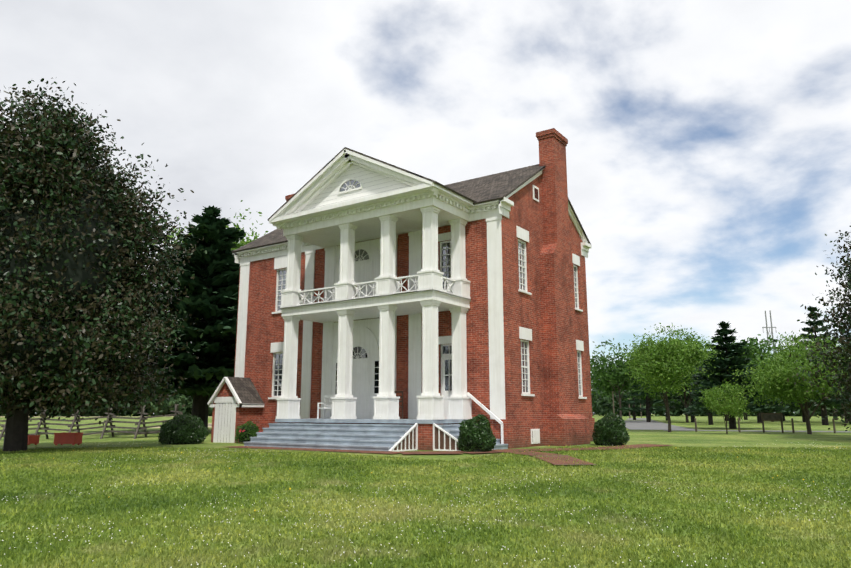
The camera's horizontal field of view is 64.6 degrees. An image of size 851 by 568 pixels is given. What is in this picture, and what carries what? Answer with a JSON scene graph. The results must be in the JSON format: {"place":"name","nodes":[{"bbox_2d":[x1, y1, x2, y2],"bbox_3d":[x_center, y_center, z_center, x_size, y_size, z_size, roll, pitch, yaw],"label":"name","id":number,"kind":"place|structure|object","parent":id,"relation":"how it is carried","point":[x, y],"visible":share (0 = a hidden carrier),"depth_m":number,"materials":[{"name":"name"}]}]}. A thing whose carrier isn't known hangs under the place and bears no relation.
{"place":"outdoors","nodes":[
{"label":"outdoors","id":0,"kind":"place"},
{"bbox_2d":[0,416,211,427],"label":"field","id":1,"kind":"structure","parent":0,"point":[209,425],"depth_m":279.48,"materials":[{"name":"green plant"}]},
{"bbox_2d":[285,194,293,201],"bbox_3d":[-7.137,1.575,36.376,1.060,13.050,2.600,-7,-13,34],"label":"chimney","id":2,"kind":"object","parent":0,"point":[287,197],"visible":0.15,"depth_m":37.12,"materials":[{"name":"brick"}]},
{"bbox_2d":[234,175,594,448],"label":"brick house walls","id":3,"kind":"structure","parent":0,"point":[525,415],"depth_m":26.54,"materials":[{"name":"red brick"}]},
{"bbox_2d":[232,147,590,252],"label":"house roof","id":4,"kind":"structure","parent":3,"relation":"on","point":[492,187],"depth_m":28.22,"materials":[{"name":"grey"}]},
{"bbox_2d":[0,414,850,567],"bbox_3d":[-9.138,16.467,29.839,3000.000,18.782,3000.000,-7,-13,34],"label":"ground","id":5,"kind":"structure","parent":0,"point":[735,439],"depth_m":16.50,"materials":[{"name":"green plant"}]},
{"bbox_2d":[28,435,39,444],"bbox_3d":[-18.105,7.109,30.593,0.890,0.480,0.590,-3,-11,17],"label":"red planter","id":6,"kind":"object","parent":5,"relation":"on","point":[33,439],"visible":0.38,"depth_m":30.45,"materials":[{"name":"brown brick"}]},
{"bbox_2d":[54,432,82,444],"bbox_3d":[-15.675,6.819,29.552,0.990,0.580,0.590,-1,-11,6],"label":"red planter","id":7,"kind":"object","parent":5,"relation":"on","point":[62,438],"visible":0.88,"depth_m":29.31,"materials":[{"name":"brown brick"}]},
{"bbox_2d":[0,404,182,439],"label":"split rail fence","id":8,"kind":"object","parent":5,"relation":"on","point":[142,418],"visible":0.62,"depth_m":37.99,"materials":[{"name":"wood"}]},
{"bbox_2d":[0,78,206,451],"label":"magnolia","id":9,"kind":"object","parent":5,"relation":"on","point":[78,234],"visible":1,"depth_m":22.90,"materials":[{"name":"green plant"}]},
{"bbox_2d":[103,205,245,428],"bbox_3d":[-15.252,2.413,46.672,16.275,15.865,16.307,-7,-13,34],"label":"pine","id":10,"kind":"object","parent":5,"relation":"on","point":[212,292],"visible":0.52,"depth_m":44.14,"materials":[{"name":"green plant"}]},
{"bbox_2d":[158,414,208,444],"bbox_3d":[-10.407,6.263,29.032,2.142,1.300,2.138,-7,-13,34],"label":"bush","id":11,"kind":"object","parent":5,"relation":"on","point":[186,429],"visible":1,"depth_m":28.47,"materials":[{"name":"green plant"}]},
{"bbox_2d":[153,200,268,319],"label":"tree","id":12,"kind":"object","parent":5,"relation":"on","point":[242,243],"depth_m":65.30,"materials":[{"name":"green plant"}]},
{"bbox_2d":[207,377,263,442],"bbox_3d":[-8.631,5.771,30.634,2.194,3.040,1.469,-7,-13,34],"label":"cellar entrance","id":13,"kind":"object","parent":5,"relation":"on","point":[234,402],"visible":0.79,"depth_m":30.23,"materials":[{"name":"wood"}]},
{"bbox_2d":[235,420,259,442],"bbox_3d":[-7.570,6.314,28.795,1.090,0.968,1.134,4,-11,-18],"label":"rose bush","id":14,"kind":"object","parent":5,"relation":"on","point":[246,431],"visible":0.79,"depth_m":28.50,"materials":[{"name":"green plant"}]},
{"bbox_2d":[244,149,507,451],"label":"portico","id":15,"kind":"structure","parent":5,"relation":"on","point":[346,200],"depth_m":25.22,"materials":[{"name":"white paint"}]},
{"bbox_2d":[317,395,334,418],"bbox_3d":[-3.836,4.976,27.320,1.100,0.950,0.420,-7,-13,34],"label":"porch bench","id":16,"kind":"object","parent":15,"relation":"on","point":[324,408],"visible":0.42,"depth_m":27.65,"materials":[{"name":"white paint"}]},
{"bbox_2d":[394,391,402,418],"bbox_3d":[-1.179,4.598,25.622,0.490,1.050,0.460,-7,-13,34],"label":"porch chair","id":17,"kind":"object","parent":15,"relation":"on","point":[400,401],"visible":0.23,"depth_m":25.72,"materials":[{"name":"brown wood"}]},
{"bbox_2d":[232,169,591,443],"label":"house trim","id":18,"kind":"structure","parent":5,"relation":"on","point":[491,212],"depth_m":26.62,"materials":[{"name":"white paint"}]},
{"bbox_2d":[0,374,843,416],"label":"treeline","id":19,"kind":"object","parent":5,"relation":"on","point":[603,406],"visible":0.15,"depth_m":297.49,"materials":[{"name":"green plant"}]},
{"bbox_2d":[0,440,848,567],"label":"clover blooms","id":20,"kind":"object","parent":5,"relation":"on","point":[410,520],"visible":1,"depth_m":10.46,"materials":[{"name":"white plant"}]},
{"bbox_2d":[53,446,837,511],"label":"dandelions","id":21,"kind":"object","parent":5,"relation":"on","point":[457,480],"visible":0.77,"depth_m":15.11,"materials":[{"name":"yellow plant"}]},
{"bbox_2d":[457,414,496,451],"bbox_3d":[1.657,4.771,21.525,1.204,1.228,1.197,3,-11,-13],"label":"bush","id":22,"kind":"object","parent":5,"relation":"on","point":[476,436],"visible":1,"depth_m":21.20,"materials":[{"name":"green plant"}]},
{"bbox_2d":[536,128,589,445],"bbox_3d":[5.519,-0.066,27.846,1.060,13.050,2.600,-7,-13,34],"label":"chimney","id":23,"kind":"object","parent":5,"relation":"on","point":[565,422],"visible":0.96,"depth_m":27.26,"materials":[{"name":"brick"}]},
{"bbox_2d":[592,412,629,445],"bbox_3d":[7.191,5.643,26.227,1.396,1.331,1.419,-7,-13,34],"label":"bush","id":24,"kind":"object","parent":5,"relation":"on","point":[609,430],"visible":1,"depth_m":25.83,"materials":[{"name":"green plant"}]},
{"bbox_2d":[590,338,661,417],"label":"tree","id":25,"kind":"object","parent":5,"relation":"on","point":[609,374],"visible":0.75,"depth_m":98.36,"materials":[{"name":"green plant"}]},
{"bbox_2d":[614,390,653,419],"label":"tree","id":26,"kind":"object","parent":5,"relation":"on","point":[633,406],"visible":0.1,"depth_m":126.16,"materials":[{"name":"green plant"}]},
{"bbox_2d":[618,373,674,421],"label":"pine","id":27,"kind":"object","parent":5,"relation":"on","point":[646,408],"visible":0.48,"depth_m":91.96,"materials":[{"name":"green plant"}]},
{"bbox_2d":[617,380,694,419],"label":"tree","id":28,"kind":"object","parent":5,"relation":"on","point":[656,397],"visible":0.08,"depth_m":109.56,"materials":[{"name":"green plant"}]},
{"bbox_2d":[620,323,720,431],"bbox_3d":[16.076,6.256,44.800,6.578,7.650,7.239,-7,-13,34],"label":"tree","id":29,"kind":"object","parent":5,"relation":"on","point":[669,363],"visible":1,"depth_m":44.00,"materials":[{"name":"green plant"}]},
{"bbox_2d":[633,336,707,422],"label":"tree","id":30,"kind":"object","parent":5,"relation":"on","point":[685,392],"visible":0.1,"depth_m":93.16,"materials":[{"name":"green plant"}]},
{"bbox_2d":[652,391,688,420],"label":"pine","id":31,"kind":"object","parent":5,"relation":"on","point":[670,406],"visible":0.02,"depth_m":115.67,"materials":[{"name":"green plant"}]},
{"bbox_2d":[612,391,740,420],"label":"trunks","id":32,"kind":"object","parent":5,"relation":"on","point":[629,406],"visible":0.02,"depth_m":146.62,"materials":[{"name":"brown plant"}]},
{"bbox_2d":[661,338,707,421],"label":"pine","id":33,"kind":"object","parent":5,"relation":"on","point":[676,406],"visible":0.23,"depth_m":96.69,"materials":[{"name":"green plant"}]},
{"bbox_2d":[681,358,724,424],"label":"pine","id":34,"kind":"object","parent":5,"relation":"on","point":[709,415],"visible":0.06,"depth_m":72.42,"materials":[{"name":"green plant"}]},
{"bbox_2d":[695,378,750,433],"bbox_3d":[17.989,7.525,40.735,2.910,3.619,2.895,0,-11,1],"label":"tree","id":35,"kind":"object","parent":5,"relation":"on","point":[730,403],"visible":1,"depth_m":40.31,"materials":[{"name":"green plant"}]},
{"bbox_2d":[683,321,791,428],"bbox_3d":[24.749,7.432,54.495,8.166,8.981,7.511,-7,-13,34],"label":"pine","id":36,"kind":"object","parent":5,"relation":"on","point":[721,365],"visible":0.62,"depth_m":53.84,"materials":[{"name":"green plant"}]},
{"bbox_2d":[693,334,781,398],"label":"tree","id":37,"kind":"object","parent":5,"relation":"on","point":[752,346],"visible":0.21,"depth_m":83.10,"materials":[{"name":"green plant"}]},
{"bbox_2d":[739,338,788,422],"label":"pine","id":38,"kind":"object","parent":5,"relation":"on","point":[759,420],"visible":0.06,"depth_m":88.42,"materials":[{"name":"green plant"}]},
{"bbox_2d":[695,418,835,432],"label":"fence posts","id":39,"kind":"object","parent":5,"relation":"on","point":[793,431],"visible":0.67,"depth_m":43.09,"materials":[{"name":"brown wood"}]},
{"bbox_2d":[762,310,775,412],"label":"transmission tower","id":40,"kind":"structure","parent":5,"relation":"on","point":[766,327],"depth_m":257.12,"materials":[{"name":"silver metal"}]},
{"bbox_2d":[761,413,783,432],"bbox_3d":[22.500,9.090,43.684,1.240,1.480,0.100,-7,-13,34],"label":"interpretive sign","id":41,"kind":"object","parent":5,"relation":"on","point":[771,416],"visible":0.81,"depth_m":43.74,"materials":[{"name":"brown wood"}]},
{"bbox_2d":[763,338,784,420],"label":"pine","id":42,"kind":"object","parent":5,"relation":"on","point":[781,400],"visible":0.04,"depth_m":117.53,"materials":[{"name":"green plant"}]},
{"bbox_2d":[729,330,850,433],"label":"tree","id":43,"kind":"object","parent":5,"relation":"on","point":[781,369],"visible":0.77,"depth_m":40.18,"materials":[{"name":"green plant"}]},
{"bbox_2d":[765,400,838,413],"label":"tree","id":44,"kind":"object","parent":5,"relation":"on","point":[819,408],"visible":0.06,"depth_m":105.61,"materials":[{"name":"green plant"}]},
{"bbox_2d":[781,337,826,421],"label":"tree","id":45,"kind":"object","parent":5,"relation":"on","point":[803,415],"visible":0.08,"depth_m":96.08,"materials":[{"name":"green plant"}]},
{"bbox_2d":[783,306,850,424],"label":"pine","id":46,"kind":"object","parent":5,"relation":"on","point":[829,403],"visible":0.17,"depth_m":71.86,"materials":[{"name":"green plant"}]},
{"bbox_2d":[787,226,850,430],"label":"magnolia","id":47,"kind":"object","parent":5,"relation":"on","point":[843,329],"visible":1,"depth_m":30.66,"materials":[{"name":"green plant"}]},
{"bbox_2d":[817,367,847,422],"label":"tree","id":48,"kind":"object","parent":5,"relation":"on","point":[845,419],"visible":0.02,"depth_m":86.53,"materials":[{"name":"green plant"}]},
{"bbox_2d":[827,363,850,410],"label":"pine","id":49,"kind":"object","parent":5,"relation":"on","point":[834,399],"visible":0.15,"depth_m":77.62,"materials":[{"name":"green plant"}]},
{"bbox_2d":[0,0,850,413],"label":"sky","id":50,"kind":"structure","parent":0,"point":[708,148],"materials":[{"name":"white"}]},
{"bbox_2d":[229,444,669,464],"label":"brick path","id":51,"kind":"structure","parent":0,"point":[559,461],"depth_m":21.14,"materials":[{"name":"red brick"}]},
{"bbox_2d":[624,418,850,431],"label":"driveway","id":52,"kind":"structure","parent":0,"point":[638,424],"depth_m":57.88,"materials":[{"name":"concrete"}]}
]}

